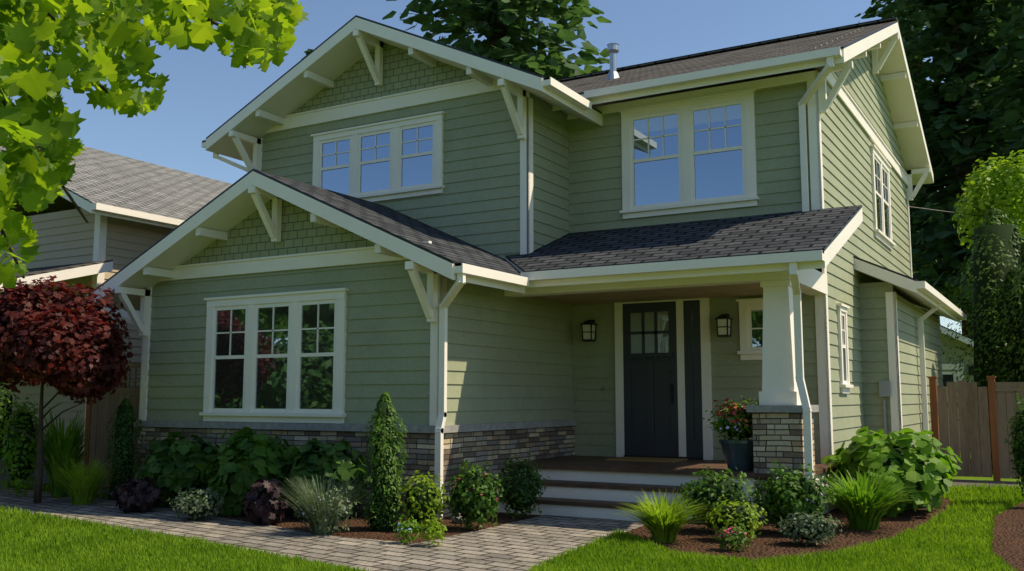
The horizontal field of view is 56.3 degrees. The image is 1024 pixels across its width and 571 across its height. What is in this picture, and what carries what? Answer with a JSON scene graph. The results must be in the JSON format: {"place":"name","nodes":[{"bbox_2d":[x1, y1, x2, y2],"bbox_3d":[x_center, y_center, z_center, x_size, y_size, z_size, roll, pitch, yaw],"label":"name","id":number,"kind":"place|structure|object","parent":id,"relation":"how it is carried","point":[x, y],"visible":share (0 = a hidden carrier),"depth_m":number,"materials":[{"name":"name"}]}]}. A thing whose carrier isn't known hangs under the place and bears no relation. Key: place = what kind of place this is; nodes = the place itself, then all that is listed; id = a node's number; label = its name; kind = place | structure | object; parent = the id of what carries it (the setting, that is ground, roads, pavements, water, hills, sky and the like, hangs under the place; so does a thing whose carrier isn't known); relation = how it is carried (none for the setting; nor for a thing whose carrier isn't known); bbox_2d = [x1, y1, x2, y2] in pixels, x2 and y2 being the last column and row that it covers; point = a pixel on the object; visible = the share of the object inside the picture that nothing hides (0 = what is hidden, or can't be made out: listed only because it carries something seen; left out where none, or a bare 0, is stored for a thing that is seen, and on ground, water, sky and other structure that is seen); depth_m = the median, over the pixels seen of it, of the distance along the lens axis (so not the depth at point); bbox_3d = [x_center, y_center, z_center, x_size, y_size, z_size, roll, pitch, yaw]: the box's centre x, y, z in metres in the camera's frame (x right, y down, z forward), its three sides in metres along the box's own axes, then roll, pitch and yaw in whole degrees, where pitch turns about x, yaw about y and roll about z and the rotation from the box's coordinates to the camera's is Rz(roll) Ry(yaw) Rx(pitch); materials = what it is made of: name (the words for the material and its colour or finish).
{"place":"outdoors","nodes":[
{"label":"outdoors","id":0,"kind":"place"},
{"bbox_2d":[0,0,308,287],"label":"tree","id":1,"kind":"object","parent":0,"point":[260,32],"depth_m":3.98,"materials":[{"name":"green plant"}]},
{"bbox_2d":[7,0,961,333],"label":"sky","id":2,"kind":"structure","parent":0,"point":[204,91],"materials":[{"name":"blue"}]},
{"bbox_2d":[43,453,1020,513],"bbox_3d":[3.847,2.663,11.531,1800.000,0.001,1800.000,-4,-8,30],"label":"lawn","id":3,"kind":"structure","parent":0,"point":[974,478],"depth_m":15.58,"materials":[{"name":"green plant"}]},
{"bbox_2d":[0,135,231,486],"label":"neighbour house","id":4,"kind":"structure","parent":3,"relation":"on","point":[131,209],"depth_m":15.69,"materials":[{"name":"grey wood"}]},
{"bbox_2d":[302,49,312,58],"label":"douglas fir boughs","id":5,"kind":"object","parent":3,"relation":"on","point":[308,51],"visible":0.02,"depth_m":71.12,"materials":[{"name":"green plant"}]},
{"bbox_2d":[0,487,646,570],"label":"paved walkway","id":6,"kind":"structure","parent":3,"relation":"on","point":[522,545],"depth_m":8.84,"materials":[{"name":"grey stone"}]},
{"bbox_2d":[0,383,21,471],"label":"shrub","id":7,"kind":"object","parent":6,"relation":"on","point":[2,412],"visible":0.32,"depth_m":13.95,"materials":[{"name":"green plant"}]},
{"bbox_2d":[0,382,12,458],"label":"shrub","id":8,"kind":"object","parent":7,"relation":"attached to","point":[6,395],"visible":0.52,"depth_m":14.03,"materials":[{"name":"green plant"}]},
{"bbox_2d":[0,393,44,496],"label":"shrub","id":9,"kind":"object","parent":6,"relation":"on","point":[31,457],"visible":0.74,"depth_m":12.46,"materials":[{"name":"green plant"}]},
{"bbox_2d":[5,410,35,480],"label":"shrub","id":10,"kind":"object","parent":9,"relation":"attached to","point":[31,428],"visible":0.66,"depth_m":12.49,"materials":[{"name":"green plant"}]},
{"bbox_2d":[27,407,99,497],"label":"ornamental grass","id":11,"kind":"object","parent":6,"relation":"on","point":[59,446],"depth_m":12.46,"materials":[{"name":"green plant"}]},
{"bbox_2d":[0,275,133,502],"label":"japanese maple tree","id":12,"kind":"object","parent":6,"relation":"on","point":[58,339],"depth_m":11.60,"materials":[{"name":"red plant"}]},
{"bbox_2d":[36,453,125,504],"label":"hakone grass","id":13,"kind":"object","parent":6,"relation":"on","point":[82,485],"depth_m":11.62,"materials":[{"name":"green plant"}]},
{"bbox_2d":[109,476,162,512],"bbox_3d":[-4.280,2.400,10.954,0.595,0.447,0.520,-6,-9,43],"label":"heuchera","id":14,"kind":"object","parent":6,"relation":"on","point":[143,496],"visible":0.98,"depth_m":10.80,"materials":[{"name":"purple plant"}]},
{"bbox_2d":[167,486,223,520],"bbox_3d":[-3.338,2.333,10.245,0.664,0.360,0.531,-4,-8,30],"label":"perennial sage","id":15,"kind":"object","parent":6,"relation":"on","point":[182,505],"visible":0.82,"depth_m":10.11,"materials":[{"name":"green plant"}]},
{"bbox_2d":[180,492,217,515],"bbox_3d":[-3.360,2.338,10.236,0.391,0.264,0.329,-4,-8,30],"label":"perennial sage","id":16,"kind":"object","parent":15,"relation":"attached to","point":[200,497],"visible":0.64,"depth_m":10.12,"materials":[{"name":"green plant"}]},
{"bbox_2d":[293,484,356,534],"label":"shrub","id":17,"kind":"object","parent":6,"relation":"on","point":[338,518],"depth_m":9.05,"materials":[{"name":"green plant"}]},
{"bbox_2d":[489,0,505,61],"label":"douglas fir trunk","id":18,"kind":"object","parent":3,"relation":"on","point":[498,36],"depth_m":40.98,"materials":[{"name":"plant"}]},
{"bbox_2d":[382,0,618,78],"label":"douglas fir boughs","id":19,"kind":"object","parent":18,"relation":"attached to","point":[478,16],"visible":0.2,"depth_m":40.27,"materials":[{"name":"green plant"}]},
{"bbox_2d":[0,481,1023,570],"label":"lawn grass","id":20,"kind":"structure","parent":3,"relation":"on","point":[957,535],"depth_m":7.81,"materials":[{"name":"green plant"}]},
{"bbox_2d":[7,483,1023,570],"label":"mulch beds","id":21,"kind":"object","parent":3,"relation":"on","point":[1007,541],"visible":0.16,"depth_m":9.28,"materials":[{"name":"brown soil"}]},
{"bbox_2d":[109,406,133,499],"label":"shrub","id":22,"kind":"object","parent":21,"relation":"on","point":[121,425],"visible":0.54,"depth_m":12.31,"materials":[{"name":"green plant"}]},
{"bbox_2d":[101,398,144,498],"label":"shrub","id":23,"kind":"object","parent":21,"relation":"on","point":[125,402],"visible":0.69,"depth_m":12.29,"materials":[{"name":"green plant"}]},
{"bbox_2d":[133,431,219,507],"bbox_3d":[-3.978,2.240,11.615,1.253,0.927,1.014,-4,-8,30],"label":"hydrangea shrub","id":24,"kind":"object","parent":21,"relation":"on","point":[171,481],"visible":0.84,"depth_m":11.30,"materials":[{"name":"green plant"}]},
{"bbox_2d":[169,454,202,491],"bbox_3d":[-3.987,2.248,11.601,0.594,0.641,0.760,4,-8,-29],"label":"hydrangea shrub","id":25,"kind":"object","parent":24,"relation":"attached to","point":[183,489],"visible":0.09,"depth_m":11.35,"materials":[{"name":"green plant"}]},
{"bbox_2d":[196,427,296,516],"bbox_3d":[-2.893,2.100,10.832,1.214,0.991,0.999,-4,-8,30],"label":"hydrangea shrub","id":26,"kind":"object","parent":21,"relation":"on","point":[267,456],"visible":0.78,"depth_m":10.56,"materials":[{"name":"green plant"}]},
{"bbox_2d":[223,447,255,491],"bbox_3d":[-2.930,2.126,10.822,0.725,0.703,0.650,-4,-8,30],"label":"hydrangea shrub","id":27,"kind":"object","parent":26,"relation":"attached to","point":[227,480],"visible":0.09,"depth_m":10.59,"materials":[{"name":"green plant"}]},
{"bbox_2d":[240,475,289,524],"bbox_3d":[-2.523,2.222,9.897,0.524,0.546,0.437,-4,-8,30],"label":"heuchera","id":28,"kind":"object","parent":21,"relation":"on","point":[270,509],"visible":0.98,"depth_m":9.78,"materials":[{"name":"purple plant"}]},
{"bbox_2d":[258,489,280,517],"bbox_3d":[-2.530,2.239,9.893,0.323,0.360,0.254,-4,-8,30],"label":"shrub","id":29,"kind":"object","parent":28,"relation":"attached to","point":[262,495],"visible":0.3,"depth_m":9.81,"materials":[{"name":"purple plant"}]},
{"bbox_2d":[273,474,365,534],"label":"ornamental grass","id":30,"kind":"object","parent":21,"relation":"on","point":[324,524],"depth_m":9.05,"materials":[{"name":"green plant"}]},
{"bbox_2d":[274,437,372,517],"bbox_3d":[-2.037,2.126,10.513,1.176,0.919,0.930,-4,-8,30],"label":"rhododendron shrub","id":31,"kind":"object","parent":21,"relation":"on","point":[304,461],"visible":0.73,"depth_m":10.27,"materials":[{"name":"green plant"}]},
{"bbox_2d":[370,402,396,530],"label":"shrub","id":32,"kind":"object","parent":21,"relation":"on","point":[384,406],"visible":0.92,"depth_m":9.46,"materials":[{"name":"green plant"}]},
{"bbox_2d":[360,391,408,530],"bbox_3d":[-1.276,1.752,9.563,0.498,1.392,0.495,-4,-8,30],"label":"shrub","id":33,"kind":"object","parent":21,"relation":"on","point":[385,397],"visible":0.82,"depth_m":9.43,"materials":[{"name":"green plant"}]},
{"bbox_2d":[390,515,421,544],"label":"perennial","id":34,"kind":"object","parent":21,"relation":"on","point":[407,525],"depth_m":8.54,"materials":[{"name":"green plant"}]},
{"bbox_2d":[397,470,449,529],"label":"spirea shrub","id":35,"kind":"object","parent":21,"relation":"on","point":[439,499],"visible":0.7,"depth_m":9.35,"materials":[{"name":"green plant"}]},
{"bbox_2d":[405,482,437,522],"bbox_3d":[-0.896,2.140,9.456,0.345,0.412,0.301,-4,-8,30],"label":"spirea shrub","id":36,"kind":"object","parent":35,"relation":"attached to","point":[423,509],"visible":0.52,"depth_m":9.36,"materials":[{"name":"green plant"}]},
{"bbox_2d":[397,514,465,527],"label":"garden rocks","id":37,"kind":"object","parent":21,"relation":"on","point":[453,520],"visible":0.17,"depth_m":9.93,"materials":[{"name":"grey stone"}]},
{"bbox_2d":[419,515,446,545],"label":"shrub","id":38,"kind":"object","parent":21,"relation":"in","point":[431,533],"visible":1,"depth_m":8.39,"materials":[{"name":"green plant"}]},
{"bbox_2d":[440,459,503,528],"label":"flowering shrub","id":39,"kind":"object","parent":21,"relation":"on","point":[488,502],"depth_m":9.40,"materials":[{"name":"green plant"}]},
{"bbox_2d":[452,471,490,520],"bbox_3d":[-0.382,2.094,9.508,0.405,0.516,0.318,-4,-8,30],"label":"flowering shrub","id":40,"kind":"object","parent":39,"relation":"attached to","point":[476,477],"visible":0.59,"depth_m":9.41,"materials":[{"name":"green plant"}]},
{"bbox_2d":[494,453,549,518],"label":"boxwood shrub","id":41,"kind":"object","parent":21,"relation":"on","point":[505,477],"visible":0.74,"depth_m":10.28,"materials":[{"name":"green plant"}]},
{"bbox_2d":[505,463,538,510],"bbox_3d":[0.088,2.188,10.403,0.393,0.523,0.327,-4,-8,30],"label":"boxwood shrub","id":42,"kind":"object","parent":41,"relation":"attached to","point":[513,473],"visible":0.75,"depth_m":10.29,"materials":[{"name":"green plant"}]},
{"bbox_2d":[675,465,762,532],"bbox_3d":[2.030,2.079,9.362,0.854,0.644,0.711,-4,-8,30],"label":"boxwood shrub","id":43,"kind":"object","parent":21,"relation":"on","point":[699,483],"visible":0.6,"depth_m":9.23,"materials":[{"name":"green plant"}]},
{"bbox_2d":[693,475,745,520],"bbox_3d":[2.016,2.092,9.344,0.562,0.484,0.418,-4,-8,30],"label":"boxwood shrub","id":44,"kind":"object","parent":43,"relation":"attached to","point":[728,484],"visible":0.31,"depth_m":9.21,"materials":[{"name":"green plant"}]},
{"bbox_2d":[713,523,755,550],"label":"flowering shrub","id":45,"kind":"object","parent":21,"relation":"on","point":[727,539],"depth_m":8.15,"materials":[{"name":"green plant"}]},
{"bbox_2d":[706,494,767,540],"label":"spirea shrub","id":46,"kind":"object","parent":21,"relation":"on","point":[712,517],"visible":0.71,"depth_m":8.65,"materials":[{"name":"green plant"}]},
{"bbox_2d":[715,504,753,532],"bbox_3d":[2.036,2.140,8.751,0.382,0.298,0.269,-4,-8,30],"label":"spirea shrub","id":47,"kind":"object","parent":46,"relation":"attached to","point":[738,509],"visible":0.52,"depth_m":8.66,"materials":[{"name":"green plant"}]},
{"bbox_2d":[752,460,836,532],"bbox_3d":[2.726,2.043,9.238,0.777,0.695,0.694,-4,-8,30],"label":"flowering shrub","id":48,"kind":"object","parent":21,"relation":"on","point":[785,497],"depth_m":9.09,"materials":[{"name":"green plant"}]},
{"bbox_2d":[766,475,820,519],"bbox_3d":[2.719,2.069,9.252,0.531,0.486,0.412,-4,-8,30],"label":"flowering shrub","id":49,"kind":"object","parent":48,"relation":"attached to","point":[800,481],"visible":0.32,"depth_m":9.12,"materials":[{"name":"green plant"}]},
{"bbox_2d":[779,509,841,545],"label":"mound shrub","id":50,"kind":"object","parent":21,"relation":"on","point":[829,534],"visible":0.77,"depth_m":8.41,"materials":[{"name":"green plant"}]},
{"bbox_2d":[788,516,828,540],"bbox_3d":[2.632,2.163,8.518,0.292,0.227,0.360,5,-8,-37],"label":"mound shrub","id":51,"kind":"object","parent":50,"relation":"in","point":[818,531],"visible":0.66,"depth_m":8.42,"materials":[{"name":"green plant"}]},
{"bbox_2d":[815,465,923,529],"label":"ornamental grass","id":52,"kind":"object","parent":21,"relation":"on","point":[864,504],"depth_m":9.43,"materials":[{"name":"green plant"}]},
{"bbox_2d":[821,426,962,516],"bbox_3d":[4.402,2.148,11.085,1.472,1.014,2.278,-4,-8,30],"label":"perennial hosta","id":53,"kind":"object","parent":21,"relation":"on","point":[932,477],"visible":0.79,"depth_m":10.50,"materials":[{"name":"green plant"}]},
{"bbox_2d":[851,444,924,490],"bbox_3d":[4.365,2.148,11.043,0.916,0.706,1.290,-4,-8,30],"label":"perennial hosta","id":54,"kind":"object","parent":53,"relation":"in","point":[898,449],"visible":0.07,"depth_m":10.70,"materials":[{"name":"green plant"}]},
{"bbox_2d":[1003,386,1023,497],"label":"shrub","id":55,"kind":"object","parent":21,"relation":"on","point":[1013,432],"visible":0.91,"depth_m":11.42,"materials":[{"name":"green plant"}]},
{"bbox_2d":[1012,410,1023,478],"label":"shrub","id":56,"kind":"object","parent":55,"relation":"attached to","point":[1014,449],"visible":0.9,"depth_m":11.40,"materials":[{"name":"green plant"}]},
{"bbox_2d":[87,15,966,522],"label":"house","id":57,"kind":"structure","parent":3,"relation":"on","point":[597,295],"depth_m":12.52,"materials":[{"name":"green wood"}]},
{"bbox_2d":[719,439,753,470],"bbox_3d":[2.520,1.867,10.559,0.460,0.335,0.460,-4,-8,30],"label":"plant pot","id":58,"kind":"object","parent":57,"relation":"on","point":[739,456],"visible":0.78,"depth_m":10.40,"materials":[{"name":"blue ceramic"}]},
{"bbox_2d":[705,412,752,442],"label":"flowers","id":59,"kind":"object","parent":58,"relation":"in","point":[738,436],"depth_m":10.35,"materials":[{"name":"purple plant"}]},
{"bbox_2d":[703,395,758,438],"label":"flowers","id":60,"kind":"object","parent":58,"relation":"in","point":[733,412],"depth_m":10.51,"materials":[{"name":"red plant"}]},
{"bbox_2d":[711,407,752,438],"bbox_3d":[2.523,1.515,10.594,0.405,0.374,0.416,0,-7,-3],"label":"planter flowers","id":61,"kind":"object","parent":58,"relation":"in","point":[746,433],"visible":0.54,"depth_m":10.46,"materials":[{"name":"green plant"}]},
{"bbox_2d":[710,398,758,439],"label":"plant","id":62,"kind":"object","parent":58,"relation":"in","point":[716,426],"depth_m":10.46,"materials":[{"name":"green plant"}]},
{"bbox_2d":[907,206,1019,220],"bbox_3d":[20.197,-1.545,24.378,27.499,1.456,0.013,3,-7,-24],"label":"power line","id":63,"kind":"object","parent":57,"relation":"attached to","point":[951,212],"visible":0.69,"depth_m":19.07,"materials":[{"name":"black metal"}]},
{"bbox_2d":[84,363,1023,486],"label":"wood fence gates","id":64,"kind":"object","parent":3,"relation":"on","point":[99,415],"visible":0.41,"depth_m":15.12,"materials":[{"name":"brown wood"}]},
{"bbox_2d":[855,0,951,278],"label":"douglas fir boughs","id":65,"kind":"object","parent":3,"relation":"on","point":[870,12],"visible":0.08,"depth_m":47.11,"materials":[{"name":"green plant"}]},
{"bbox_2d":[910,0,939,323],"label":"douglas fir trunk","id":66,"kind":"object","parent":3,"relation":"on","point":[924,248],"visible":0.08,"depth_m":46.69,"materials":[{"name":"plant"}]},
{"bbox_2d":[877,0,1023,316],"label":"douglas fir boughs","id":67,"kind":"object","parent":3,"relation":"on","point":[948,144],"visible":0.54,"depth_m":34.67,"materials":[{"name":"green plant"}]},
{"bbox_2d":[940,324,973,451],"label":"detached garage","id":68,"kind":"structure","parent":3,"relation":"on","point":[947,374],"depth_m":23.71,"materials":[{"name":"green wood"}]},
{"bbox_2d":[949,9,977,338],"bbox_3d":[16.623,-9.592,35.772,0.920,30.000,0.920,-4,-8,30],"label":"douglas fir trunk","id":69,"kind":"object","parent":3,"relation":"on","point":[960,190],"visible":0.08,"depth_m":34.89,"materials":[{"name":"plant"}]},
{"bbox_2d":[911,5,1023,276],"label":"douglas fir boughs","id":70,"kind":"object","parent":3,"relation":"on","point":[949,221],"visible":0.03,"depth_m":37.22,"materials":[{"name":"green plant"}]},
{"bbox_2d":[932,0,1023,322],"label":"douglas fir boughs","id":71,"kind":"object","parent":3,"relation":"on","point":[1012,114],"visible":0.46,"depth_m":31.36,"materials":[{"name":"green plant"}]},
{"bbox_2d":[940,208,1023,459],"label":"arborvitae shrub","id":72,"kind":"object","parent":3,"relation":"on","point":[993,215],"visible":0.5,"depth_m":17.98,"materials":[{"name":"green plant"}]},
{"bbox_2d":[952,150,1023,301],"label":"tree sapling","id":73,"kind":"object","parent":3,"relation":"on","point":[983,198],"depth_m":19.39,"materials":[{"name":"green plant"}]},
{"bbox_2d":[974,224,1020,468],"bbox_3d":[9.313,1.151,18.181,1.131,4.557,1.131,-1,-7,7],"label":"arborvitae shrub","id":74,"kind":"object","parent":3,"relation":"on","point":[1005,232],"visible":0.52,"depth_m":18.00,"materials":[{"name":"green plant"}]},
{"bbox_2d":[984,250,1023,457],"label":"arborvitae shrub","id":75,"kind":"object","parent":3,"relation":"on","point":[1017,295],"visible":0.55,"depth_m":17.14,"materials":[{"name":"green plant"}]},
{"bbox_2d":[1021,242,1023,381],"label":"arborvitae shrub","id":76,"kind":"object","parent":3,"relation":"on","point":[1022,316],"visible":0.5,"depth_m":17.20,"materials":[{"name":"green plant"}]},
{"bbox_2d":[616,488,711,542],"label":"hakone grass","id":77,"kind":"object","parent":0,"point":[664,522],"depth_m":8.61,"materials":[{"name":"green plant"}]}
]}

